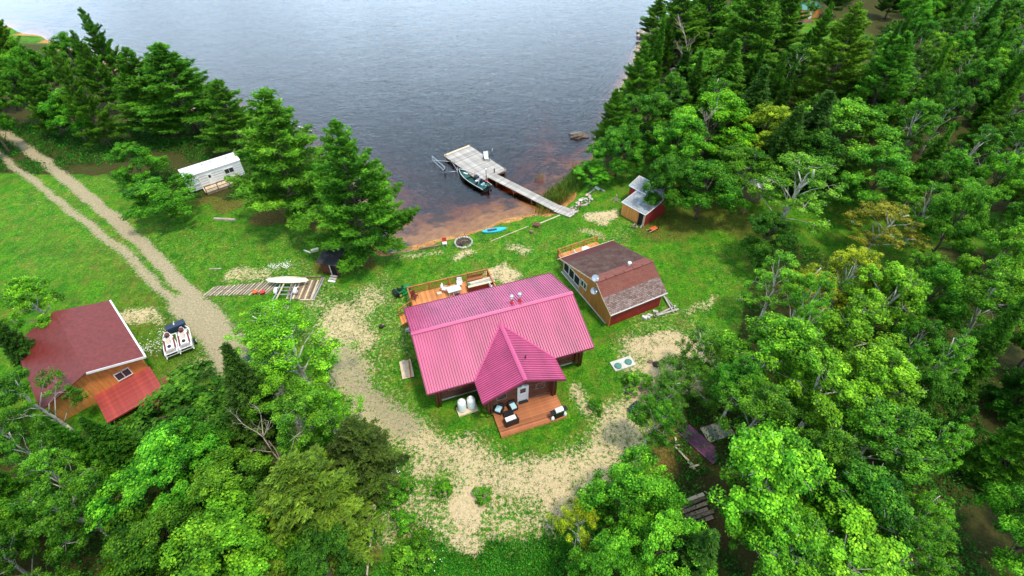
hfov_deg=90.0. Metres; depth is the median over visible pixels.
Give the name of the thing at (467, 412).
tank pad
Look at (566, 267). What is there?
window
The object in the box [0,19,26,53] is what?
pine tree
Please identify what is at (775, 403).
poplar tree
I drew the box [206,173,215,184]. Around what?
door
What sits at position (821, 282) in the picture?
birch tree
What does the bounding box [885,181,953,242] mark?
birch tree
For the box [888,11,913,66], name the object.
spruce tree
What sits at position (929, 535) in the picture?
poplar tree
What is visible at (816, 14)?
shed
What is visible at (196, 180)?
window
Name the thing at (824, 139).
maple tree
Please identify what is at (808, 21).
canoe
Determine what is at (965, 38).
maple tree
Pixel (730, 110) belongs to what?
maple tree
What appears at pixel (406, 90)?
lake
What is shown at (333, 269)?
doorway
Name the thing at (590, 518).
birch tree
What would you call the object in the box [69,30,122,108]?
pine tree
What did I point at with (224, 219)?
timber
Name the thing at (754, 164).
birch tree
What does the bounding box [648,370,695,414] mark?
birch tree
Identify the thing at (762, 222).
maple tree
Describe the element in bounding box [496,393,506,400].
window
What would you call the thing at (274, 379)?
poplar tree
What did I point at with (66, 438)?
spruce tree
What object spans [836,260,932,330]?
poplar tree
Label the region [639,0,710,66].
pine tree
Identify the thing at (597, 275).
cabin
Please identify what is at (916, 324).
birch tree
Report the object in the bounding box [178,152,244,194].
trailer home
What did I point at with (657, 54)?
spruce tree
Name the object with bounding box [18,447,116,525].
birch tree
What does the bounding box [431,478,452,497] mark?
bush
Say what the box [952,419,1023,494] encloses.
spruce tree
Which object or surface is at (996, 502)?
maple tree
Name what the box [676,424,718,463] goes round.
roofing stack
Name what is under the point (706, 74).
maple tree
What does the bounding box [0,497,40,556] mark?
maple tree
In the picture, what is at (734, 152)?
maple tree
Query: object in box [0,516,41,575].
poplar tree
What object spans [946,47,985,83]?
birch tree
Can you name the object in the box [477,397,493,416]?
bush
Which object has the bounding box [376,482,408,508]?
bush
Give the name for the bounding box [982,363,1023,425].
spruce tree
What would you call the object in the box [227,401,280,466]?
dead tree
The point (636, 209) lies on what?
shed
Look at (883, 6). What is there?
pine tree
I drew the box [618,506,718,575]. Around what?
maple tree
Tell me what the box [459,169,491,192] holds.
fishing boat
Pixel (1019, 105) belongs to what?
birch tree
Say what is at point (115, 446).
spruce tree
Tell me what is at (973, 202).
maple tree
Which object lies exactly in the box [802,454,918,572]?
poplar tree
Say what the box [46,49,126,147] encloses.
pine tree
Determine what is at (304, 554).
maple tree
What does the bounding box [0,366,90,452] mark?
birch tree
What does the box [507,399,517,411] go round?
armchair
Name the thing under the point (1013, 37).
poplar tree
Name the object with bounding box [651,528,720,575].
tree
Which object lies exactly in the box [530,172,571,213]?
reeds
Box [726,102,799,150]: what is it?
maple tree
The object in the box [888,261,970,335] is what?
maple tree
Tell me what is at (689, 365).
birch tree
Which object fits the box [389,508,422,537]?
bush
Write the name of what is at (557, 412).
gas grill
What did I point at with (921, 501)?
birch tree
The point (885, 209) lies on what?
maple tree
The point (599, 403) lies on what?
bush
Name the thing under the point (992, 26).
maple tree
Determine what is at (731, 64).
spruce tree
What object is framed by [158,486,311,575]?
maple tree
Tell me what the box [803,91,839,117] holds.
poplar tree
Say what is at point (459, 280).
patio chair
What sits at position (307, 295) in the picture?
timber pad
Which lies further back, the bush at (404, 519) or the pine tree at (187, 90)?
the pine tree at (187, 90)
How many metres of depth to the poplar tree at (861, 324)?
42.72 m
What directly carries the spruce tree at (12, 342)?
on the ground
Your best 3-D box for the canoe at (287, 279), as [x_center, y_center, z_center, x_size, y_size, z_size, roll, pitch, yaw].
[-25.000,-1.012,56.810,4.740,0.440,0.860,0,44,0]
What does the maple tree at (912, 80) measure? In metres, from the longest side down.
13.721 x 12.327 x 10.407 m
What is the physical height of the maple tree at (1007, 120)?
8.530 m
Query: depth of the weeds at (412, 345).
51.53 m
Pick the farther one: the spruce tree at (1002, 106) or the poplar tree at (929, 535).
the spruce tree at (1002, 106)
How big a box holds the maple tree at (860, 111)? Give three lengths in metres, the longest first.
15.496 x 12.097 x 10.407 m
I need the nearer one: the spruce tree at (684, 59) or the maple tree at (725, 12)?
the spruce tree at (684, 59)
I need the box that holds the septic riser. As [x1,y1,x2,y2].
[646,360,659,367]
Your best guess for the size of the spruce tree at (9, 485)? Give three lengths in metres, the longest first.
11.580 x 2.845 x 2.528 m
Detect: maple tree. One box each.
[0,36,19,82]
[0,53,52,106]
[0,62,20,109]
[0,98,9,111]
[0,100,16,154]
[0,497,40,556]
[9,44,61,105]
[13,49,58,91]
[35,88,95,141]
[40,31,92,87]
[43,564,111,575]
[78,414,228,548]
[98,493,210,575]
[102,141,170,188]
[117,172,197,220]
[119,360,229,439]
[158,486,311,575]
[160,421,236,481]
[180,442,273,533]
[189,398,256,459]
[236,443,391,575]
[283,521,365,575]
[324,414,410,518]
[565,526,643,575]
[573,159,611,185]
[577,442,690,537]
[584,125,650,176]
[615,91,676,147]
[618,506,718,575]
[640,151,700,205]
[646,111,714,170]
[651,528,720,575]
[662,159,750,219]
[669,47,726,90]
[671,88,762,159]
[702,60,722,85]
[708,3,726,34]
[709,141,775,197]
[724,0,746,26]
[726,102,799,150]
[738,209,800,267]
[779,126,855,189]
[804,97,904,176]
[831,62,929,126]
[831,140,927,210]
[886,366,967,434]
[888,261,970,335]
[896,0,927,21]
[898,68,957,137]
[901,0,945,29]
[911,148,979,215]
[913,185,990,263]
[929,30,975,70]
[943,0,981,29]
[943,223,1023,303]
[949,57,1007,126]
[960,17,1013,56]
[966,41,1019,67]
[967,151,1023,220]
[970,481,1023,575]
[971,48,1010,84]
[972,111,1023,164]
[992,15,1020,41]
[998,158,1023,213]
[1002,183,1023,227]
[1008,314,1023,368]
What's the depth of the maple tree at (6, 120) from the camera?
75.26 m
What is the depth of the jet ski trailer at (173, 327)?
52.06 m
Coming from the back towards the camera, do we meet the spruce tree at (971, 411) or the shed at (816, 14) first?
the shed at (816, 14)
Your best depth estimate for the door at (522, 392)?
45.47 m
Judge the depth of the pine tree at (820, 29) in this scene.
93.75 m
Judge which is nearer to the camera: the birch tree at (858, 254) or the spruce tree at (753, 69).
the birch tree at (858, 254)
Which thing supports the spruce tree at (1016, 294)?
on the ground
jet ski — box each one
[162,332,179,357]
[176,327,193,351]
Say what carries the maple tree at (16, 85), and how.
on the ground
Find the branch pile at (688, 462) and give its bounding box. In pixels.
[674,437,699,468]
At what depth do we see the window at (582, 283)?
55.07 m
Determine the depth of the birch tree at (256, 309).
47.59 m
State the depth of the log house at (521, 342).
46.15 m
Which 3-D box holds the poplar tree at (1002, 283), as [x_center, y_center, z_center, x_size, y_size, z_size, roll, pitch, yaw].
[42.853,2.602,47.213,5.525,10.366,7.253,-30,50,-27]
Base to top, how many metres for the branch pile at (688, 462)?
0.272 m
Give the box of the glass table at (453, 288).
[446,284,461,294]
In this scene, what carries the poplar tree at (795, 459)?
on the ground
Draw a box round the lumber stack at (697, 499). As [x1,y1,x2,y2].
[680,492,713,521]
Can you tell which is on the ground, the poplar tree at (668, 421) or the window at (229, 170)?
the poplar tree at (668, 421)
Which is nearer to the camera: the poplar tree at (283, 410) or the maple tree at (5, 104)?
the poplar tree at (283, 410)
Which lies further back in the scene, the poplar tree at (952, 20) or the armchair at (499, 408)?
the poplar tree at (952, 20)
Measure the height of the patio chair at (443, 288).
1.001 m
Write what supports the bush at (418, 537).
on the ground
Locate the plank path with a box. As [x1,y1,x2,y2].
[203,281,278,296]
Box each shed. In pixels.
[621,176,665,226]
[732,160,772,202]
[800,1,822,18]
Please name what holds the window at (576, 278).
in the cabin
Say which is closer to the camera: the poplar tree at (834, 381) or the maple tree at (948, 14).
the poplar tree at (834, 381)
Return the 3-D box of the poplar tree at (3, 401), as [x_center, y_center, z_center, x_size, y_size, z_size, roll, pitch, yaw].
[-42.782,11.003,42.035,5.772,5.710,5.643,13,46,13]
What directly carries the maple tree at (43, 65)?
on the ground
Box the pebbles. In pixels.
[123,211,702,561]
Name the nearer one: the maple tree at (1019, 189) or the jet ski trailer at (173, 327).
the jet ski trailer at (173, 327)
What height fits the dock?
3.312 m
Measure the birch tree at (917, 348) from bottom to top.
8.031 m
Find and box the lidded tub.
[467,276,494,291]
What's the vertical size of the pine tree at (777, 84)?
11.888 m
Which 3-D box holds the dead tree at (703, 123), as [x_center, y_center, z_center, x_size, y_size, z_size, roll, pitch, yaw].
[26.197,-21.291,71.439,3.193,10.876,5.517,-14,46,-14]
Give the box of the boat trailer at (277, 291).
[272,283,298,311]
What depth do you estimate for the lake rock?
83.39 m
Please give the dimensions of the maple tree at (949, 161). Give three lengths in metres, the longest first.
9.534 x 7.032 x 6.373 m
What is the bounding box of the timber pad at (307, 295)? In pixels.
[286,276,324,300]
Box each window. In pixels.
[113,367,132,381]
[192,178,200,184]
[223,167,234,174]
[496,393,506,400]
[535,382,544,389]
[563,263,569,273]
[568,267,574,280]
[574,273,579,286]
[580,278,586,290]
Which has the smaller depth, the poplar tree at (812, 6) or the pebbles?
the pebbles
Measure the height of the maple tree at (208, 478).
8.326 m
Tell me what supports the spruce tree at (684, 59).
on the ground
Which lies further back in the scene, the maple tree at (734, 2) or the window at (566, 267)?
the maple tree at (734, 2)
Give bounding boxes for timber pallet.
[399,359,413,378]
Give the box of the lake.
[0,0,691,250]
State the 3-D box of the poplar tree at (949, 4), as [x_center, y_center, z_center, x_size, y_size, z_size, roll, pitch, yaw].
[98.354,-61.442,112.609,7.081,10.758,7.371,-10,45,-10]
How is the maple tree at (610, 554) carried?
on the ground
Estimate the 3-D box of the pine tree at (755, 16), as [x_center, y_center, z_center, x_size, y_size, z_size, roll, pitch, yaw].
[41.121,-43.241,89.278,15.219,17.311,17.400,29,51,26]
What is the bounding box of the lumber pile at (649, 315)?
[641,296,678,319]
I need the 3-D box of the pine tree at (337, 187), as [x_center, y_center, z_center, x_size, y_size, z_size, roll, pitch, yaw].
[-17.294,-10.269,55.678,13.059,17.284,11.931,-27,50,-25]
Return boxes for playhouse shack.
[316,247,345,282]
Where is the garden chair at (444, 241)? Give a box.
[442,237,446,244]
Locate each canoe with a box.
[266,276,307,282]
[796,19,813,22]
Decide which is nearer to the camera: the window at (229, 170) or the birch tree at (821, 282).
the birch tree at (821, 282)
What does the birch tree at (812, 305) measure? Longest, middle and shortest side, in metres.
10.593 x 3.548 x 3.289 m
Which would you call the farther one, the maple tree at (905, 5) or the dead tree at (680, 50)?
the maple tree at (905, 5)
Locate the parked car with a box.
[241,352,274,372]
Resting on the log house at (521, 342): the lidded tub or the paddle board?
the lidded tub
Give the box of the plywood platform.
[700,421,735,441]
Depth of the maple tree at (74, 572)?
32.27 m
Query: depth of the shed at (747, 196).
69.03 m
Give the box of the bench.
[466,273,482,281]
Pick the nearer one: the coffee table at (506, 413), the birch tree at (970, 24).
the coffee table at (506, 413)
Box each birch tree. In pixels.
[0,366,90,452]
[0,426,67,485]
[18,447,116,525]
[19,564,70,575]
[223,298,308,358]
[240,311,359,393]
[301,388,364,451]
[546,496,609,560]
[644,353,732,413]
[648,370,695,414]
[670,322,723,372]
[695,73,731,132]
[727,148,779,193]
[736,249,804,319]
[745,151,848,234]
[769,42,812,90]
[775,262,843,321]
[778,271,836,334]
[780,298,829,362]
[805,244,885,312]
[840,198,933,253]
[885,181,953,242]
[889,314,946,366]
[890,415,975,480]
[892,488,960,551]
[897,338,929,389]
[910,53,938,92]
[911,328,979,387]
[941,124,1007,181]
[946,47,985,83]
[957,0,989,32]
[966,0,1003,27]
[982,0,1014,21]
[989,118,1023,181]
[1001,73,1023,124]
[1004,30,1023,65]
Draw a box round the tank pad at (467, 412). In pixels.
[456,402,477,416]
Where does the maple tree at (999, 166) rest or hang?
on the ground
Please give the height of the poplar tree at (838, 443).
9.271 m
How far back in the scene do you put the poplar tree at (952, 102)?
71.89 m
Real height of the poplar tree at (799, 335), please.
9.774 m
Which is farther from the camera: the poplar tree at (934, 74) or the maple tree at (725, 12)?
the maple tree at (725, 12)
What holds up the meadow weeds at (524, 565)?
on the ground
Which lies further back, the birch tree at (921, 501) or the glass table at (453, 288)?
the glass table at (453, 288)
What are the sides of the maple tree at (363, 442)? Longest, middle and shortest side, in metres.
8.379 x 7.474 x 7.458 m
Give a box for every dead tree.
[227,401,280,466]
[673,13,697,60]
[693,95,721,161]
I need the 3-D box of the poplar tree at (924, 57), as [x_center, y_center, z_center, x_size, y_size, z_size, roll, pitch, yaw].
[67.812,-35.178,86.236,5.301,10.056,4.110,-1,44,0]
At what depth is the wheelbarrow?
64.43 m
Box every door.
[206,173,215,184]
[517,384,528,402]
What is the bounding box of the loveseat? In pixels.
[503,414,518,427]
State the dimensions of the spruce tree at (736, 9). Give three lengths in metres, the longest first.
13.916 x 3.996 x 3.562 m
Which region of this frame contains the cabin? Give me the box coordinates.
[557,235,667,326]
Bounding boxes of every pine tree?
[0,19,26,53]
[16,60,71,136]
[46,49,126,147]
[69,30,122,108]
[77,7,122,87]
[107,46,195,130]
[126,41,241,133]
[193,79,259,152]
[224,86,355,232]
[293,117,419,273]
[590,88,631,147]
[612,40,664,122]
[639,0,666,32]
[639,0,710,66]
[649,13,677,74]
[685,0,736,49]
[696,0,790,86]
[756,0,811,70]
[763,53,786,105]
[778,1,884,115]
[784,29,814,82]
[798,2,834,72]
[823,0,851,13]
[837,30,916,139]
[874,0,907,18]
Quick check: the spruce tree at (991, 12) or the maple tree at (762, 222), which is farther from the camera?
the spruce tree at (991, 12)
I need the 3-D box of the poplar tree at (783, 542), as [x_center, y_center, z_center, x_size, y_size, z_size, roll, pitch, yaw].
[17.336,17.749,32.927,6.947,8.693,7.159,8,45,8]
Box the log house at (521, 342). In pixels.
[398,268,594,437]
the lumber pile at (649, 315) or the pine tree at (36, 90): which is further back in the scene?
the pine tree at (36, 90)
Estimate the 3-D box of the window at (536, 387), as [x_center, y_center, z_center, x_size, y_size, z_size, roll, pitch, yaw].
[2.519,8.639,45.621,0.920,0.870,0.082,-14,46,-14]
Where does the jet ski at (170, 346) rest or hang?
on the jet ski trailer at (173, 327)
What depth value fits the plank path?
57.02 m
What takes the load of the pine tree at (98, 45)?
on the ground
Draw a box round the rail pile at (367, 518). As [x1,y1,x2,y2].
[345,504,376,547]
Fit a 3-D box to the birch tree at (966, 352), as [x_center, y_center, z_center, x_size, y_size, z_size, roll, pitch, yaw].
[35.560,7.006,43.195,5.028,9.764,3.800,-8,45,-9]
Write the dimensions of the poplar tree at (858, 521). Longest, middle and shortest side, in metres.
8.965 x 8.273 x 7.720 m
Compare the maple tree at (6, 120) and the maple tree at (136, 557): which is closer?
the maple tree at (136, 557)
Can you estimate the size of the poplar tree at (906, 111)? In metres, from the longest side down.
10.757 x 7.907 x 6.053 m
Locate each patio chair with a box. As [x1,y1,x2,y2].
[410,290,418,300]
[440,283,446,290]
[457,277,461,284]
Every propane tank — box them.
[457,398,466,411]
[467,396,475,409]
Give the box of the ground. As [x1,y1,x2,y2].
[0,0,1023,575]
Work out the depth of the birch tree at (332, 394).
40.09 m
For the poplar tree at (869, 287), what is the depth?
50.48 m
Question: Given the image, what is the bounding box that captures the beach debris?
[370,213,557,255]
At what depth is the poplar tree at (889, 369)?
38.33 m
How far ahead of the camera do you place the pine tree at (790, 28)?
94.84 m
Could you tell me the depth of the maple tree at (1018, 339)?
47.15 m
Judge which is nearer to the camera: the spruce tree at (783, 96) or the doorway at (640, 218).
the doorway at (640, 218)
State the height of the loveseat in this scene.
0.770 m
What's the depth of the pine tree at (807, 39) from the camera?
89.15 m
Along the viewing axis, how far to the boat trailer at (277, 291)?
56.11 m
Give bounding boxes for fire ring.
[454,236,472,248]
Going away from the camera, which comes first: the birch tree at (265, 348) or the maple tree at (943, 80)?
the birch tree at (265, 348)
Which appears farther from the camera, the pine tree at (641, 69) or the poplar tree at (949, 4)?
the poplar tree at (949, 4)
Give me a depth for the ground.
55.58 m
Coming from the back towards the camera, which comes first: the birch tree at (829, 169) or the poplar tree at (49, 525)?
the birch tree at (829, 169)
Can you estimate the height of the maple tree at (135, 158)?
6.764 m
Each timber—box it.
[213,217,235,220]
[389,250,414,254]
[419,244,440,249]
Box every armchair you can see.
[494,403,504,414]
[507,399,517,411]
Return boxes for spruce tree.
[0,321,35,371]
[0,469,63,522]
[40,415,111,476]
[77,416,141,481]
[217,341,296,453]
[649,8,666,84]
[663,50,692,106]
[674,51,704,129]
[699,38,745,130]
[712,64,773,159]
[725,0,744,27]
[738,43,766,97]
[746,103,805,193]
[770,57,798,124]
[787,89,836,193]
[872,20,903,68]
[885,22,922,103]
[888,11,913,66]
[894,125,955,196]
[894,404,979,477]
[915,38,953,121]
[925,296,1023,407]
[933,0,971,47]
[935,3,950,18]
[949,24,1012,117]
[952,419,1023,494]
[955,75,1023,153]
[963,0,1002,65]
[967,61,1023,125]
[974,51,1023,107]
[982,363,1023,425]
[1002,284,1023,309]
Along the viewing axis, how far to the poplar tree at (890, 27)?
93.53 m
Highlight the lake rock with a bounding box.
[568,131,588,139]
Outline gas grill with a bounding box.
[550,405,567,418]
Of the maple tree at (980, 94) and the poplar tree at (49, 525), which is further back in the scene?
the maple tree at (980, 94)
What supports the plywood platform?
on the ground
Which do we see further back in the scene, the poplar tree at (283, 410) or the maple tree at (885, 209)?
the maple tree at (885, 209)
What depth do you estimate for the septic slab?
49.50 m
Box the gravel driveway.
[0,128,415,434]
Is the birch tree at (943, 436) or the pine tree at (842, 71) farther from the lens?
the pine tree at (842, 71)
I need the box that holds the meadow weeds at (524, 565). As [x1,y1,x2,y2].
[363,479,580,575]
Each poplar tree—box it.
[0,275,64,329]
[0,391,26,439]
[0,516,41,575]
[8,467,124,565]
[240,359,300,423]
[262,376,343,458]
[626,394,687,448]
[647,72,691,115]
[706,415,844,550]
[708,355,767,418]
[713,372,803,444]
[714,311,828,397]
[723,499,847,575]
[769,346,887,454]
[781,426,860,510]
[784,496,915,575]
[797,0,824,31]
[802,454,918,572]
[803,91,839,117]
[805,340,927,412]
[806,293,912,381]
[813,394,950,487]
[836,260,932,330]
[860,35,871,71]
[861,267,895,312]
[869,19,900,54]
[870,31,899,64]
[877,517,964,575]
[892,96,944,154]
[897,251,954,306]
[901,70,952,131]
[902,46,939,103]
[910,17,941,55]
[913,30,959,89]
[918,84,975,154]
[924,177,1009,239]
[930,260,1023,351]
[934,13,961,47]
[943,0,983,16]
[992,201,1023,260]
[995,0,1023,29]
[997,28,1023,75]
[1013,5,1023,32]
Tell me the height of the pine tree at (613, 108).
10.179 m
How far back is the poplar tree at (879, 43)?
90.47 m
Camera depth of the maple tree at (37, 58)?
87.70 m
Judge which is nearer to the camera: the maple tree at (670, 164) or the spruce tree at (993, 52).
the maple tree at (670, 164)
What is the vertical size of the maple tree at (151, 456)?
8.083 m
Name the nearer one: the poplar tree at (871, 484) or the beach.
the poplar tree at (871, 484)
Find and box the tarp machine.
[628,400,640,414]
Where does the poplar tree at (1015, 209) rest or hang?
on the ground
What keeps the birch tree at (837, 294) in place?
on the ground
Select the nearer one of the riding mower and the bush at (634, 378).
the bush at (634, 378)
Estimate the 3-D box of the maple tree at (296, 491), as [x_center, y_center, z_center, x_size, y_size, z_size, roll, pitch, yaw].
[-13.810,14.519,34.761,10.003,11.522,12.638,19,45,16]
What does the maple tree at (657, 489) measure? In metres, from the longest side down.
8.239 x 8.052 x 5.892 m
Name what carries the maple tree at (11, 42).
on the ground
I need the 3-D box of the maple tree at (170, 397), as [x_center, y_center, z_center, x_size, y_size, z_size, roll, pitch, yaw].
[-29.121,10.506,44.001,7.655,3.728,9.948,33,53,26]
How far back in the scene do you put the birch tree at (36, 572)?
32.70 m
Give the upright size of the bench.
0.850 m
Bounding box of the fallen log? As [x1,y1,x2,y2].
[366,528,373,575]
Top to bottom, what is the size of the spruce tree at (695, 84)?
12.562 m
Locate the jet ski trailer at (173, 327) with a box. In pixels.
[162,319,196,359]
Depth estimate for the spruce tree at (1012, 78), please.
80.15 m
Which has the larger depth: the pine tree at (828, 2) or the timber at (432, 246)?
the pine tree at (828, 2)
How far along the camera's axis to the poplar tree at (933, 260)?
50.84 m
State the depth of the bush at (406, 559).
36.01 m
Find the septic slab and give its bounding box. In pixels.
[610,356,635,371]
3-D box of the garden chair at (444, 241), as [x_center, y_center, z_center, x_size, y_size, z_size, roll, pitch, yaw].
[-8.230,-5.591,62.408,0.520,1.050,0.535,-7,45,-7]
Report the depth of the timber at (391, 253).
61.89 m
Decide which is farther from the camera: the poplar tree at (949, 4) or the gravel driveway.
the poplar tree at (949, 4)
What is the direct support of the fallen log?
on the ground
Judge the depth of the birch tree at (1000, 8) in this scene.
109.17 m
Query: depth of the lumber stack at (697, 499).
39.43 m
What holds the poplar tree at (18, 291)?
on the ground
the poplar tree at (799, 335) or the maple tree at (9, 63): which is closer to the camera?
the poplar tree at (799, 335)
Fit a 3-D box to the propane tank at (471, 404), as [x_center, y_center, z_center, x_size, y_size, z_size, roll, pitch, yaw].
[-3.638,10.146,45.538,0.760,1.460,0.760,-14,46,-14]
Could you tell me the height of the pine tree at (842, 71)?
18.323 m
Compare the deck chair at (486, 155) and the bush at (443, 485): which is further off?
the deck chair at (486, 155)
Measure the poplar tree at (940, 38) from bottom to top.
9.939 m
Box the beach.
[37,42,640,255]
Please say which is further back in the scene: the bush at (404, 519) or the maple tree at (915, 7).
the maple tree at (915, 7)
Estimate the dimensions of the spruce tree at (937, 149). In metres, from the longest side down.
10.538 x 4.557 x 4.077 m
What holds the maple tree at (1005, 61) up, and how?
on the ground
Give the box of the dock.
[444,144,575,216]
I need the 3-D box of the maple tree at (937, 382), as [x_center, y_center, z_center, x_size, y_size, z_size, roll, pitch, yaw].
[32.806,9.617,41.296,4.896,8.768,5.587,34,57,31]
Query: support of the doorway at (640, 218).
in the shed at (636, 209)
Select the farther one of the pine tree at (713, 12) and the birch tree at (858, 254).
the pine tree at (713, 12)
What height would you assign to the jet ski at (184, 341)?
0.810 m
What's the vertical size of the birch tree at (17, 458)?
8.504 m
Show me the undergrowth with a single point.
(176, 141)
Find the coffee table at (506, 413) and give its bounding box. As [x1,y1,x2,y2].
[503,410,513,417]
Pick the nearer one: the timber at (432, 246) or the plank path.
the plank path
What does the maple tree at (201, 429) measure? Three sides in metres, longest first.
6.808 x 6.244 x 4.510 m
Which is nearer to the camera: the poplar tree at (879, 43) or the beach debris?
the beach debris
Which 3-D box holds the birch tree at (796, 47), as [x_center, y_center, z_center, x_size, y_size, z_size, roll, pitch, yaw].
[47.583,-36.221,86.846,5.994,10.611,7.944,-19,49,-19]
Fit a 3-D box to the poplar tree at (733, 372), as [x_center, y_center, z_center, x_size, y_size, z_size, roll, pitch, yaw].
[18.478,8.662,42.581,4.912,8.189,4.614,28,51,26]
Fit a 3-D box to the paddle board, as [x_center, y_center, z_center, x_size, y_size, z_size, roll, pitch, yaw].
[-2.225,-7.322,64.681,3.200,0.180,0.840,-10,45,-10]
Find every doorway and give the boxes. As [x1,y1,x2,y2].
[330,265,337,275]
[637,212,643,224]
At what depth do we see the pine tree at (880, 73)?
73.71 m
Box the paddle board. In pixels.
[482,227,506,232]
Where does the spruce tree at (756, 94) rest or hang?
on the ground
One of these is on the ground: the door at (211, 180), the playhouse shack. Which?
the playhouse shack
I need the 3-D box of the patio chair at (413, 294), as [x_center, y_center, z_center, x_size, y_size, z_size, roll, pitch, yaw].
[-10.384,0.758,54.452,0.598,1.001,0.610,23,49,21]
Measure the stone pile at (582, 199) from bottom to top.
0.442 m
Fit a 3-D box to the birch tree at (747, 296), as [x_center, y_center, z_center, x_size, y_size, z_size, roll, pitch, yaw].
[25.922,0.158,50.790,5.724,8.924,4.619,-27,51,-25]
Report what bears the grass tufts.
on the ground
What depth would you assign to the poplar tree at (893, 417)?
35.42 m
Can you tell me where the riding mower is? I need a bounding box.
[392,283,410,297]
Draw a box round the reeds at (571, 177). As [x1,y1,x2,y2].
[537,163,592,211]
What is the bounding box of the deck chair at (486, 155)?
[483,151,489,160]
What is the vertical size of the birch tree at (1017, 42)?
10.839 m
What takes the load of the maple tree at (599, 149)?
on the ground
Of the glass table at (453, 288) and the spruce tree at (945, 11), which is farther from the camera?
the spruce tree at (945, 11)
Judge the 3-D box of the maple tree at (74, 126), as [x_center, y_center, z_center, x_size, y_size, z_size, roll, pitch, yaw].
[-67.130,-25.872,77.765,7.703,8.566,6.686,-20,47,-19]
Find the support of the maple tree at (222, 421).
on the ground
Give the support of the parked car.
on the gravel driveway
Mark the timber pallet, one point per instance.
(406, 370)
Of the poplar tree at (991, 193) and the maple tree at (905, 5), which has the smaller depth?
the poplar tree at (991, 193)
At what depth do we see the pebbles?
46.39 m
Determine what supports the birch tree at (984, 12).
on the ground
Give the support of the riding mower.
on the ground
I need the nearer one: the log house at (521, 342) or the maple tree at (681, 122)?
the log house at (521, 342)
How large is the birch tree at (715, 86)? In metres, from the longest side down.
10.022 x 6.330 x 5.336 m
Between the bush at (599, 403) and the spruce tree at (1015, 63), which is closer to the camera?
the bush at (599, 403)
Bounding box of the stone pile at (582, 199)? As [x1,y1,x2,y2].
[566,194,592,214]
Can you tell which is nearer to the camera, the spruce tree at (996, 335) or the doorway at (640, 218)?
the spruce tree at (996, 335)
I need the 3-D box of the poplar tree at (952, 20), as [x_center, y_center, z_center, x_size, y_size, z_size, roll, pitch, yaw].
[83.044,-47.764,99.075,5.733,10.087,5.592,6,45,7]
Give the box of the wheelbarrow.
[646,226,658,232]
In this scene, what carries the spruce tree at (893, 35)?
on the ground
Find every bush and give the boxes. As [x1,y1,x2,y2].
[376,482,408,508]
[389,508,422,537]
[389,539,436,575]
[400,524,437,561]
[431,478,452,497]
[472,486,491,506]
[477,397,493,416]
[587,398,603,417]
[623,368,652,399]
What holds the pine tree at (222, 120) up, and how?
on the ground
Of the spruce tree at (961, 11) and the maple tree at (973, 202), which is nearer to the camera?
the maple tree at (973, 202)
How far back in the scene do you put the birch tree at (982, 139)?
65.14 m
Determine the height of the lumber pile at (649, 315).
0.260 m
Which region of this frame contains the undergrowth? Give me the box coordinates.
[0,119,1023,575]
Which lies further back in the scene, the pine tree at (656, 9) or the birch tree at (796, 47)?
the pine tree at (656, 9)
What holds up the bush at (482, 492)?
on the ground
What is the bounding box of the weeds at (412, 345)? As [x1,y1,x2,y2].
[24,163,845,574]
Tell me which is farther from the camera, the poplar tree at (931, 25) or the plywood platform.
the poplar tree at (931, 25)
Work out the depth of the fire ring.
62.92 m
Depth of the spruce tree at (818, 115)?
65.81 m
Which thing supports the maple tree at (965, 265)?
on the ground
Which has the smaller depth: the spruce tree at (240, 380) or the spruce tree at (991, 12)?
the spruce tree at (240, 380)
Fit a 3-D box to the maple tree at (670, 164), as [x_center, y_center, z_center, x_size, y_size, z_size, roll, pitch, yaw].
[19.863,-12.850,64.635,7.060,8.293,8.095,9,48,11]
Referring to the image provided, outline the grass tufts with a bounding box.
[8,164,885,574]
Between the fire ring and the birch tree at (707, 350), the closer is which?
the birch tree at (707, 350)
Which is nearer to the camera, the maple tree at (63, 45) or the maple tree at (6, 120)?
the maple tree at (6, 120)
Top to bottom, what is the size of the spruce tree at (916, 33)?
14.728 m
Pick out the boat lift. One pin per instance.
(444, 167)
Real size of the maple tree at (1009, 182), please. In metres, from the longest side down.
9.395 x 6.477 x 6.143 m
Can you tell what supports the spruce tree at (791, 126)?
on the ground
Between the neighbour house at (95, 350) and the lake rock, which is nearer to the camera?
the neighbour house at (95, 350)
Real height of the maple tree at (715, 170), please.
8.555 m
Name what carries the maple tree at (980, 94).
on the ground
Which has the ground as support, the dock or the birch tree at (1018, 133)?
the birch tree at (1018, 133)
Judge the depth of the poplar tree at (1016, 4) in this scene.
106.10 m
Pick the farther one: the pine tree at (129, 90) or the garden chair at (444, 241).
the pine tree at (129, 90)
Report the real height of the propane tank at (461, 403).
1.460 m
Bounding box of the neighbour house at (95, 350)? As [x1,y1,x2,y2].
[18,300,170,424]
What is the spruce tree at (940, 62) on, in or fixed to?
on the ground
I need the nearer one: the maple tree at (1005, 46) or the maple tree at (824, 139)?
the maple tree at (824, 139)
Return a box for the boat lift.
[432,156,458,180]

